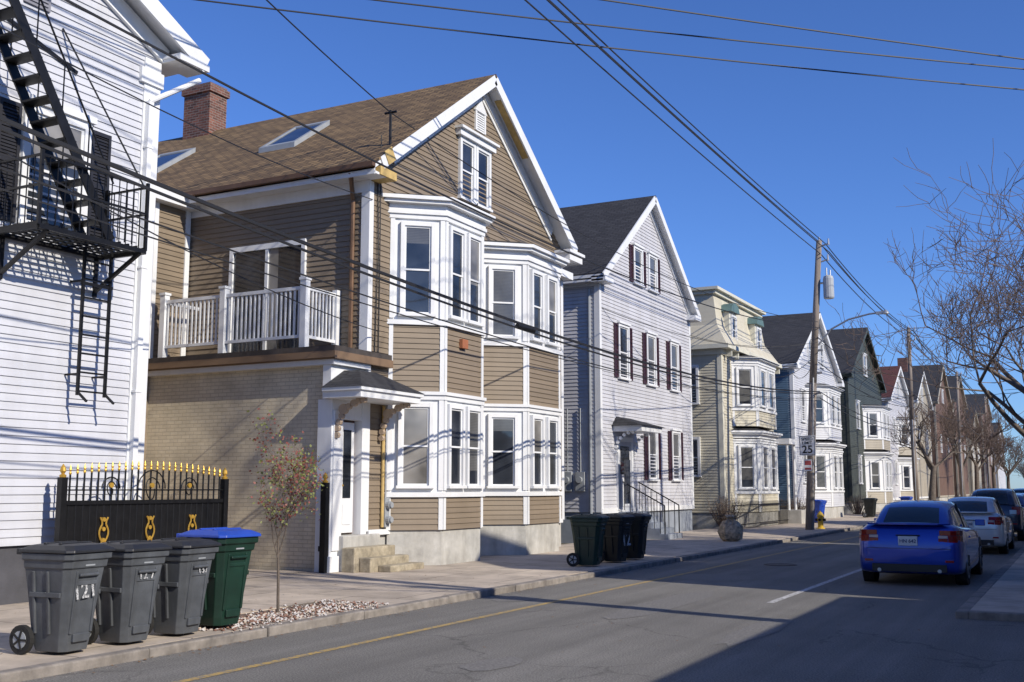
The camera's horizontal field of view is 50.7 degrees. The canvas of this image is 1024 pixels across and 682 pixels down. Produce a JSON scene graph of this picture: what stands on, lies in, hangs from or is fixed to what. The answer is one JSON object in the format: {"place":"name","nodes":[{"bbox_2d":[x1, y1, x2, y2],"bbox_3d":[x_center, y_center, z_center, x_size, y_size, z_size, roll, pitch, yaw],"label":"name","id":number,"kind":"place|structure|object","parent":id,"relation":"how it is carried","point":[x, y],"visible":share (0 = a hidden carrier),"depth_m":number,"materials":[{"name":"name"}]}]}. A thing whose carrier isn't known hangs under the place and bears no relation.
{"place":"outdoors","nodes":[
{"label":"outdoors","id":0,"kind":"place"},
{"bbox_2d":[247,569,309,577],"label":"driveway","id":1,"kind":"structure","parent":0,"point":[253,573],"depth_m":20.58,"materials":[{"name":"concrete"}]},
{"bbox_2d":[0,512,879,669],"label":"sidewalk","id":2,"kind":"structure","parent":0,"point":[489,571],"depth_m":18.88,"materials":[{"name":"concrete"}]},
{"bbox_2d":[9,541,114,654],"bbox_3d":[-4.437,2.527,10.687,0.789,1.068,0.642,-3,-8,24],"label":"wheeled trash bin","id":3,"kind":"object","parent":2,"relation":"on","point":[63,578],"visible":1,"depth_m":10.48,"materials":[{"name":"grey plastic"}]},
{"bbox_2d":[88,540,171,643],"bbox_3d":[-4.056,2.627,11.340,0.773,1.047,0.629,-4,-9,30],"label":"wheeled trash bin","id":4,"kind":"object","parent":2,"relation":"on","point":[129,585],"visible":0.8,"depth_m":11.13,"materials":[{"name":"grey plastic"}]},
{"bbox_2d":[54,461,228,542],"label":"ornamental iron gate","id":5,"kind":"structure","parent":2,"relation":"on","point":[98,521],"depth_m":16.50,"materials":[{"name":"black metal"}]},
{"bbox_2d":[148,537,221,633],"bbox_3d":[-3.713,2.714,11.987,0.773,1.047,0.629,-3,-8,23],"label":"wheeled trash bin","id":6,"kind":"object","parent":2,"relation":"on","point":[181,590],"visible":0.77,"depth_m":11.76,"materials":[{"name":"grey plastic"}]},
{"bbox_2d":[198,599,388,632],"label":"tree pit mulch","id":7,"kind":"object","parent":2,"relation":"on","point":[261,617],"visible":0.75,"depth_m":13.93,"materials":[{"name":"gravel"}]},
{"bbox_2d":[176,527,260,625],"bbox_3d":[-3.463,2.766,12.683,0.836,1.132,0.680,-5,-9,30],"label":"wheeled recycling bin","id":8,"kind":"object","parent":7,"relation":"on","point":[225,588],"visible":0.76,"depth_m":12.44,"materials":[{"name":"green plastic"}]},
{"bbox_2d":[247,408,327,613],"bbox_3d":[-2.966,2.215,14.051,1.054,2.638,1.207,2,-8,-15],"label":"sapling","id":9,"kind":"object","parent":7,"relation":"on","point":[295,473],"visible":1,"depth_m":14.03,"materials":[{"name":"brown plant"}]},
{"bbox_2d":[318,472,329,572],"bbox_3d":[-3.606,3.470,20.696,0.150,1.900,0.120,-4,-9,27],"label":"iron gate post","id":10,"kind":"object","parent":2,"relation":"on","point":[324,527],"visible":0.86,"depth_m":20.64,"materials":[{"name":"black metal"}]},
{"bbox_2d":[337,534,423,572],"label":"stoop steps","id":11,"kind":"structure","parent":2,"relation":"on","point":[367,553],"depth_m":20.98,"materials":[{"name":"stone"}]},
{"bbox_2d":[382,193,495,564],"bbox_3d":[-1.363,0.913,24.010,1.170,8.160,3.905,-4,-9,27],"label":"bay window","id":12,"kind":"structure","parent":2,"relation":"on","point":[440,523],"depth_m":23.16,"materials":[{"name":"wood"}]},
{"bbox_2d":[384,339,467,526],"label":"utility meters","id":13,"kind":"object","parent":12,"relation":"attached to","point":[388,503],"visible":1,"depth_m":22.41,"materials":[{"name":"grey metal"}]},
{"bbox_2d":[396,221,484,487],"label":"bay glazing","id":14,"kind":"structure","parent":12,"relation":"in","point":[416,421],"depth_m":23.36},
{"bbox_2d":[480,240,569,555],"bbox_3d":[0.534,1.524,27.578,1.170,7.910,4.283,-4,-9,27],"label":"bay window","id":15,"kind":"structure","parent":2,"relation":"on","point":[524,518],"depth_m":26.59,"materials":[{"name":"wood"}]},
{"bbox_2d":[486,265,561,487],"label":"bay glazing","id":16,"kind":"structure","parent":15,"relation":"in","point":[503,464],"depth_m":26.77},
{"bbox_2d":[566,513,609,566],"bbox_3d":[1.581,4.122,22.417,0.789,1.068,0.642,-3,-8,22],"label":"wheeled trash bin","id":17,"kind":"object","parent":2,"relation":"on","point":[588,530],"visible":1,"depth_m":22.20,"materials":[{"name":"green plastic"}]},
{"bbox_2d":[600,513,634,562],"bbox_3d":[2.232,4.285,23.538,0.773,1.047,0.629,-5,-9,33],"label":"wheeled trash bin","id":18,"kind":"object","parent":2,"relation":"on","point":[616,543],"visible":0.77,"depth_m":23.31,"materials":[{"name":"black plastic"}]},
{"bbox_2d":[624,512,651,558],"bbox_3d":[2.740,4.416,24.500,0.773,1.047,0.629,-4,-9,25],"label":"wheeled trash bin","id":19,"kind":"object","parent":2,"relation":"on","point":[638,537],"visible":0.53,"depth_m":24.25,"materials":[{"name":"black plastic"}]},
{"bbox_2d":[611,417,682,539],"bbox_3d":[4.415,4.404,34.956,1.708,3.910,2.100,-4,-9,27],"label":"entry porch","id":20,"kind":"object","parent":2,"relation":"on","point":[625,453],"visible":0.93,"depth_m":34.78,"materials":[{"name":"white paint"}]},
{"bbox_2d":[716,510,742,540],"bbox_3d":[6.649,5.617,32.866,0.846,0.923,0.711,-4,-9,27],"label":"yard waste bag","id":21,"kind":"object","parent":2,"relation":"on","point":[730,528],"visible":1,"depth_m":32.63,"materials":[{"name":"plastic"}]},
{"bbox_2d":[706,494,745,525],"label":"bare bush","id":22,"kind":"object","parent":21,"relation":"in","point":[725,507],"visible":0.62,"depth_m":42.62,"materials":[{"name":"brown plant"}]},
{"bbox_2d":[730,355,782,526],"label":"bay window","id":23,"kind":"structure","parent":2,"relation":"on","point":[755,424],"depth_m":45.94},
{"bbox_2d":[736,367,778,488],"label":"bay glazing","id":24,"kind":"structure","parent":23,"relation":"in","point":[747,463],"depth_m":46.06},
{"bbox_2d":[731,500,790,527],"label":"iron fence","id":25,"kind":"object","parent":2,"relation":"on","point":[761,512],"visible":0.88,"depth_m":45.26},
{"bbox_2d":[776,438,805,523],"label":"porch","id":26,"kind":"object","parent":2,"relation":"on","point":[795,516],"visible":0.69,"depth_m":49.39,"materials":[{"name":"white paint"}]},
{"bbox_2d":[804,383,846,517],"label":"bay window","id":27,"kind":"structure","parent":2,"relation":"on","point":[828,435],"depth_m":58.51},
{"bbox_2d":[815,394,843,488],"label":"bay glazing","id":28,"kind":"structure","parent":27,"relation":"in","point":[821,480],"depth_m":58.58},
{"bbox_2d":[805,237,888,529],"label":"utility pole","id":29,"kind":"object","parent":2,"relation":"on","point":[828,286],"visible":0.95,"depth_m":42.61,"materials":[{"name":"brown wood"}]},
{"bbox_2d":[799,435,815,455],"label":"speed limit sign","id":30,"kind":"object","parent":29,"relation":"attached to","point":[806,445],"visible":1,"depth_m":41.98,"materials":[{"name":"white metal"}]},
{"bbox_2d":[862,404,894,511],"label":"bay window","id":31,"kind":"structure","parent":2,"relation":"on","point":[877,448],"depth_m":73.22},
{"bbox_2d":[867,412,892,488],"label":"bay glazing","id":32,"kind":"structure","parent":31,"relation":"in","point":[875,473],"depth_m":73.40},
{"bbox_2d":[896,417,919,500],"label":"bay window","id":33,"kind":"structure","parent":2,"relation":"on","point":[905,458],"depth_m":86.26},
{"bbox_2d":[907,325,919,499],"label":"utility pole","id":34,"kind":"object","parent":2,"relation":"on","point":[913,452],"visible":0.84,"depth_m":68.63,"materials":[{"name":"brown wood"}]},
{"bbox_2d":[890,398,1004,499],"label":"street tree","id":35,"kind":"object","parent":2,"relation":"on","point":[932,482],"visible":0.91,"depth_m":79.11,"materials":[{"name":"brown plant"}]},
{"bbox_2d":[955,370,964,496],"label":"utility pole","id":36,"kind":"object","parent":2,"relation":"on","point":[960,455],"visible":0.68,"depth_m":95.16,"materials":[{"name":"brown wood"}]},
{"bbox_2d":[938,391,1001,495],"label":"street tree","id":37,"kind":"object","parent":2,"relation":"on","point":[962,430],"visible":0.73,"depth_m":100.30,"materials":[{"name":"brown plant"}]},
{"bbox_2d":[940,399,1023,489],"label":"distant tree","id":38,"kind":"object","parent":2,"relation":"on","point":[977,461],"visible":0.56,"depth_m":114.17,"materials":[{"name":"brown plant"}]},
{"bbox_2d":[966,419,1019,487],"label":"distant tree","id":39,"kind":"object","parent":2,"relation":"on","point":[996,461],"visible":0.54,"depth_m":136.75,"materials":[{"name":"brown plant"}]},
{"bbox_2d":[985,424,1023,488],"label":"distant tree","id":40,"kind":"object","parent":2,"relation":"on","point":[1013,467],"visible":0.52,"depth_m":162.30,"materials":[{"name":"brown plant"}]},
{"bbox_2d":[0,0,1023,454],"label":"overhead wires","id":41,"kind":"object","parent":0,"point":[184,194],"visible":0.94,"depth_m":20.96,"materials":[{"name":"rubber"}]},
{"bbox_2d":[21,528,1023,681],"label":"road","id":42,"kind":"structure","parent":0,"point":[879,637],"depth_m":12.40,"materials":[{"name":"asphalt"}]},
{"bbox_2d":[175,536,858,681],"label":"yellow edge line","id":43,"kind":"object","parent":42,"relation":"on","point":[264,663],"depth_m":13.07,"materials":[{"name":"paint"}]},
{"bbox_2d":[459,574,791,670],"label":"road patches","id":44,"kind":"object","parent":42,"relation":"on","point":[758,630],"visible":1,"depth_m":14.62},
{"bbox_2d":[859,500,984,584],"bbox_3d":[8.005,3.840,20.965,2.080,1.504,4.601,-4,-9,27],"label":"parked blue car","id":45,"kind":"object","parent":42,"relation":"on","point":[931,537],"visible":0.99,"depth_m":19.14,"materials":[{"name":"paint"}]},
{"bbox_2d":[948,496,1016,553],"bbox_3d":[12.833,5.065,29.980,2.080,1.504,4.601,-4,-9,27],"label":"parked silver car","id":46,"kind":"object","parent":42,"relation":"on","point":[997,530],"visible":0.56,"depth_m":28.06,"materials":[{"name":"paint"}]},
{"bbox_2d":[971,488,1023,540],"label":"parked dark car","id":47,"kind":"object","parent":42,"relation":"on","point":[1008,499],"visible":0.27,"depth_m":35.06,"materials":[{"name":"paint"}]},
{"bbox_2d":[158,0,1023,488],"label":"sky","id":48,"kind":"structure","parent":0,"point":[824,145],"materials":[{"name":"blue"}]},
{"bbox_2d":[971,553,1023,612],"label":"sidewalk","id":49,"kind":"structure","parent":0,"point":[1005,592],"depth_m":16.40,"materials":[{"name":"concrete"}]},
{"bbox_2d":[826,211,1023,424],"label":"street tree","id":50,"kind":"object","parent":49,"relation":"on","point":[1012,381],"visible":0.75,"depth_m":47.41,"materials":[{"name":"brown plant"}]},
{"bbox_2d":[893,145,1023,436],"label":"street tree","id":51,"kind":"object","parent":49,"relation":"on","point":[1012,423],"visible":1,"depth_m":37.45,"materials":[{"name":"brown plant"}]},
{"label":"ground","id":52,"kind":"structure","parent":0,"visible":0},
{"bbox_2d":[0,545,29,604],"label":"foundation wall","id":53,"kind":"structure","parent":52,"relation":"on","point":[13,586],"depth_m":15.11,"materials":[{"name":"white"}]},
{"bbox_2d":[0,0,158,546],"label":"siding","id":54,"kind":"object","parent":53,"relation":"attached to","point":[51,423],"visible":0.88,"depth_m":16.16,"materials":[{"name":"wood"}]},
{"bbox_2d":[13,93,97,234],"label":"windows","id":55,"kind":"structure","parent":54,"relation":"attached to","point":[78,123],"depth_m":16.02,"materials":[{"name":"white paint"}]},
{"bbox_2d":[0,96,111,237],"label":"shutters","id":56,"kind":"object","parent":55,"relation":"attached to","point":[12,111],"visible":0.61,"depth_m":15.48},
{"bbox_2d":[0,0,149,404],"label":"fire escape","id":57,"kind":"object","parent":54,"relation":"attached to","point":[79,240],"visible":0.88,"depth_m":15.48,"materials":[{"name":"black metal"}]},
{"bbox_2d":[123,57,163,499],"bbox_3d":[-5.983,-0.784,17.427,0.100,7.850,0.480,-4,-9,27],"label":"corner board","id":58,"kind":"object","parent":53,"relation":"attached to","point":[151,77],"visible":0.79,"depth_m":17.56,"materials":[{"name":"white paint"}]},
{"bbox_2d":[127,78,200,499],"bbox_3d":[-5.672,-0.699,17.640,0.135,7.737,0.976,-7,-11,43],"label":"downspout","id":59,"kind":"object","parent":58,"relation":"attached to","point":[142,267],"visible":0.8,"depth_m":17.29,"materials":[{"name":"white paint"}]},
{"bbox_2d":[103,0,209,77],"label":"roof","id":60,"kind":"structure","parent":53,"relation":"on","point":[154,23],"depth_m":17.92,"materials":[{"name":"white paint"}]},
{"bbox_2d":[142,186,198,499],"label":"wing","id":61,"kind":"structure","parent":52,"relation":"on","point":[170,270],"depth_m":24.24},
{"bbox_2d":[144,366,350,575],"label":"extension walls","id":62,"kind":"structure","parent":52,"relation":"on","point":[201,420],"depth_m":22.08,"materials":[{"name":"brick"}]},
{"bbox_2d":[147,345,392,376],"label":"deck roof","id":63,"kind":"structure","parent":62,"relation":"on","point":[322,355],"depth_m":22.00,"materials":[{"name":"white paint"}]},
{"bbox_2d":[158,277,340,357],"bbox_3d":[-5.618,-0.391,22.998,4.010,1.430,1.190,-4,-9,27],"label":"balcony railing","id":64,"kind":"object","parent":63,"relation":"on","point":[224,341],"visible":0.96,"depth_m":22.48,"materials":[{"name":"white paint"}]},
{"bbox_2d":[314,364,367,572],"bbox_3d":[-3.352,2.513,21.455,0.400,4.000,1.260,-4,-9,27],"label":"entry surround","id":65,"kind":"object","parent":62,"relation":"attached to","point":[343,461],"visible":0.74,"depth_m":21.20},
{"bbox_2d":[322,370,423,440],"bbox_3d":[-2.736,1.276,21.559,0.950,1.360,2.240,-4,-9,27],"label":"entry canopy","id":66,"kind":"object","parent":65,"relation":"attached to","point":[355,388],"visible":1,"depth_m":21.13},
{"bbox_2d":[0,524,866,681],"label":"kerb","id":67,"kind":"structure","parent":52,"relation":"on","point":[35,671],"depth_m":13.09,"materials":[{"name":"concrete"}]},
{"bbox_2d":[366,523,560,545],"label":"foundation wall","id":68,"kind":"structure","parent":52,"relation":"on","point":[383,538],"depth_m":22.51,"materials":[{"name":"grey"}]},
{"bbox_2d":[156,74,584,265],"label":"roof","id":69,"kind":"structure","parent":68,"relation":"on","point":[214,170],"depth_m":25.83,"materials":[{"name":"brown"}]},
{"bbox_2d":[181,82,229,139],"bbox_3d":[-9.024,-6.521,31.759,1.120,1.880,0.820,-4,-9,27],"label":"chimney","id":70,"kind":"object","parent":69,"relation":"on","point":[205,106],"visible":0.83,"depth_m":31.48,"materials":[{"name":"red brick"}]},
{"bbox_2d":[157,120,329,172],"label":"skylights","id":71,"kind":"object","parent":69,"relation":"on","point":[294,136],"visible":0.8,"depth_m":27.07,"materials":[{"name":"white glass"}]},
{"bbox_2d":[185,104,561,529],"bbox_3d":[-7.027,-0.570,29.881,14.122,10.920,9.522,-4,-9,27],"label":"siding","id":72,"kind":"object","parent":68,"relation":"on","point":[324,223],"visible":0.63,"depth_m":24.06,"materials":[{"name":"wood"}]},
{"bbox_2d":[227,238,306,352],"bbox_3d":[-5.368,-0.889,23.600,2.120,2.520,0.080,-4,-9,27],"label":"balcony door","id":73,"kind":"structure","parent":72,"relation":"attached to","point":[285,256],"depth_m":23.64,"materials":[{"name":"white paint"}]},
{"bbox_2d":[348,135,384,526],"bbox_3d":[-3.083,-0.324,22.484,1.079,8.300,0.332,7,-11,-43],"label":"downspout","id":74,"kind":"object","parent":72,"relation":"attached to","point":[351,272],"visible":0.91,"depth_m":22.53,"materials":[{"name":"brown metal"}]},
{"bbox_2d":[454,124,499,212],"bbox_3d":[-0.849,-4.215,26.708,0.240,1.770,1.880,-4,-9,27],"label":"gable window","id":75,"kind":"structure","parent":72,"relation":"attached to","point":[476,150],"depth_m":26.65,"materials":[{"name":"white paint"}]},
{"bbox_2d":[473,99,486,134],"bbox_3d":[-0.798,-5.664,27.187,0.070,0.850,0.620,-4,-9,27],"label":"gable vent","id":76,"kind":"object","parent":72,"relation":"attached to","point":[480,115],"visible":1,"depth_m":27.16,"materials":[{"name":"white paint"}]},
{"bbox_2d":[359,180,564,534],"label":"corner boards","id":77,"kind":"object","parent":68,"relation":"attached to","point":[366,258],"visible":0.45,"depth_m":22.53,"materials":[{"name":"white paint"}]},
{"bbox_2d":[561,509,691,542],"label":"foundation wall","id":78,"kind":"structure","parent":52,"relation":"on","point":[685,524],"depth_m":38.81,"materials":[{"name":"grey"}]},
{"bbox_2d":[564,289,592,513],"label":"utility meters","id":79,"kind":"object","parent":78,"relation":"attached to","point":[580,480],"visible":0.61,"depth_m":33.94,"materials":[{"name":"grey metal"}]},
{"bbox_2d":[563,214,692,511],"bbox_3d":[-1.345,0.882,41.376,14.022,10.900,9.022,-4,-9,27],"label":"siding","id":80,"kind":"object","parent":78,"relation":"on","point":[636,398],"visible":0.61,"depth_m":36.33,"materials":[{"name":"wood"}]},
{"bbox_2d":[616,242,682,480],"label":"windows","id":81,"kind":"structure","parent":80,"relation":"attached to","point":[624,327],"depth_m":38.13,"materials":[{"name":"white paint"}]},
{"bbox_2d":[613,244,683,479],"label":"shutters","id":82,"kind":"object","parent":81,"relation":"attached to","point":[644,371],"visible":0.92,"depth_m":37.81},
{"bbox_2d":[559,195,700,322],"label":"roof","id":83,"kind":"structure","parent":78,"relation":"on","point":[615,225],"depth_m":37.87,"materials":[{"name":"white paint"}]},
{"bbox_2d":[594,283,694,513],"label":"corner boards","id":84,"kind":"object","parent":78,"relation":"attached to","point":[598,406],"visible":0.84,"depth_m":34.13,"materials":[{"name":"white paint"}]},
{"bbox_2d":[692,512,720,529],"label":"foundation wall","id":85,"kind":"structure","parent":52,"relation":"on","point":[703,521],"depth_m":44.34,"materials":[{"name":"beige"}]},
{"bbox_2d":[691,314,761,476],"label":"windows","id":86,"kind":"structure","parent":85,"relation":"attached to","point":[695,371],"depth_m":45.11,"materials":[{"name":"white paint"}]},
{"bbox_2d":[691,354,771,512],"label":"siding","id":87,"kind":"object","parent":85,"relation":"on","point":[705,423],"visible":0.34,"depth_m":44.74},
{"bbox_2d":[690,286,781,511],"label":"mansard roof","id":88,"kind":"structure","parent":85,"relation":"on","point":[713,325],"depth_m":45.72,"materials":[{"name":"beige"}]},
{"bbox_2d":[843,502,864,513],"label":"foundation wall","id":89,"kind":"structure","parent":52,"relation":"on","point":[846,510],"depth_m":68.32,"materials":[{"name":"grey"}]},
{"bbox_2d":[826,327,886,392],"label":"roof","id":90,"kind":"structure","parent":89,"relation":"on","point":[838,337],"depth_m":73.81,"materials":[{"name":"grey"}]},
{"bbox_2d":[838,341,880,501],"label":"siding","id":91,"kind":"object","parent":89,"relation":"on","point":[869,387],"visible":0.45,"depth_m":70.97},
{"bbox_2d":[855,353,867,483],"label":"windows","id":92,"kind":"structure","parent":91,"relation":"attached to","point":[857,406],"depth_m":71.50,"materials":[{"name":"white paint"}]},
{"bbox_2d":[845,377,881,501],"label":"corner boards","id":93,"kind":"object","parent":89,"relation":"attached to","point":[849,443],"visible":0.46,"depth_m":68.70,"materials":[{"name":"green"}]},
{"bbox_2d":[936,496,953,500],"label":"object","id":94,"kind":"object","parent":52,"relation":"on","point":[942,498],"visible":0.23,"depth_m":112.56,"materials":[{"name":"white brick"}]},
{"bbox_2d":[912,364,951,412],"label":"roof","id":95,"kind":"structure","parent":94,"relation":"on","point":[932,390],"depth_m":115.75,"materials":[{"name":"beige"}]},
{"bbox_2d":[930,377,953,496],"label":"siding","id":96,"kind":"object","parent":94,"relation":"on","point":[946,481],"visible":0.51,"depth_m":114.49,"materials":[{"name":"brown wood"}]},
{"bbox_2d":[956,546,1023,621],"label":"kerb","id":97,"kind":"structure","parent":52,"relation":"on","point":[964,611],"depth_m":14.29,"materials":[{"name":"concrete"}]},
{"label":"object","id":98,"kind":"object","parent":52,"relation":"on","visible":0},
{"bbox_2d":[774,370,793,505],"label":"blue side siding","id":99,"kind":"object","parent":98,"relation":"attached to","point":[783,420],"visible":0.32,"depth_m":55.71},
{"bbox_2d":[761,312,844,386],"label":"roof","id":100,"kind":"structure","parent":98,"relation":"on","point":[787,356],"depth_m":59.74,"materials":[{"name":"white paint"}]},
{"bbox_2d":[787,334,838,502],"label":"siding","id":101,"kind":"object","parent":98,"relation":"on","point":[826,376],"visible":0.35,"depth_m":57.16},
{"bbox_2d":[799,339,824,482],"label":"windows","id":102,"kind":"structure","parent":101,"relation":"attached to","point":[803,396],"depth_m":57.73,"materials":[{"name":"white paint"}]},
{"bbox_2d":[789,369,839,506],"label":"corner boards","id":103,"kind":"object","parent":98,"relation":"attached to","point":[792,406],"visible":0.5,"depth_m":55.61,"materials":[{"name":"white paint"}]},
{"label":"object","id":104,"kind":"object","parent":52,"relation":"on","visible":0},
{"bbox_2d":[880,366,908,409],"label":"roof","id":105,"kind":"structure","parent":104,"relation":"on","point":[888,379],"depth_m":86.97,"materials":[{"name":"red paint"}]},
{"bbox_2d":[882,377,907,497],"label":"siding","id":106,"kind":"object","parent":104,"relation":"on","point":[895,413],"visible":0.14,"depth_m":85.60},
{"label":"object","id":107,"kind":"object","parent":52,"relation":"on","visible":0},
{"bbox_2d":[903,371,932,410],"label":"roof","id":108,"kind":"structure","parent":107,"relation":"on","point":[916,387],"depth_m":100.80,"materials":[{"name":"white paint"}]},
{"bbox_2d":[908,384,931,496],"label":"siding","id":109,"kind":"object","parent":107,"relation":"on","point":[924,470],"visible":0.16,"depth_m":99.97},
{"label":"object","id":110,"kind":"object","parent":52,"relation":"on","visible":0},
{"bbox_2d":[951,386,968,495],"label":"siding","id":111,"kind":"object","parent":110,"relation":"on","point":[965,468],"visible":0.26,"depth_m":133.36,"materials":[{"name":"brown wood"}]},
{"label":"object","id":112,"kind":"object","parent":52,"relation":"on","visible":0},
{"bbox_2d":[965,394,991,416],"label":"roof","id":113,"kind":"structure","parent":112,"relation":"on","point":[970,399],"depth_m":168.72,"materials":[{"name":"beige"}]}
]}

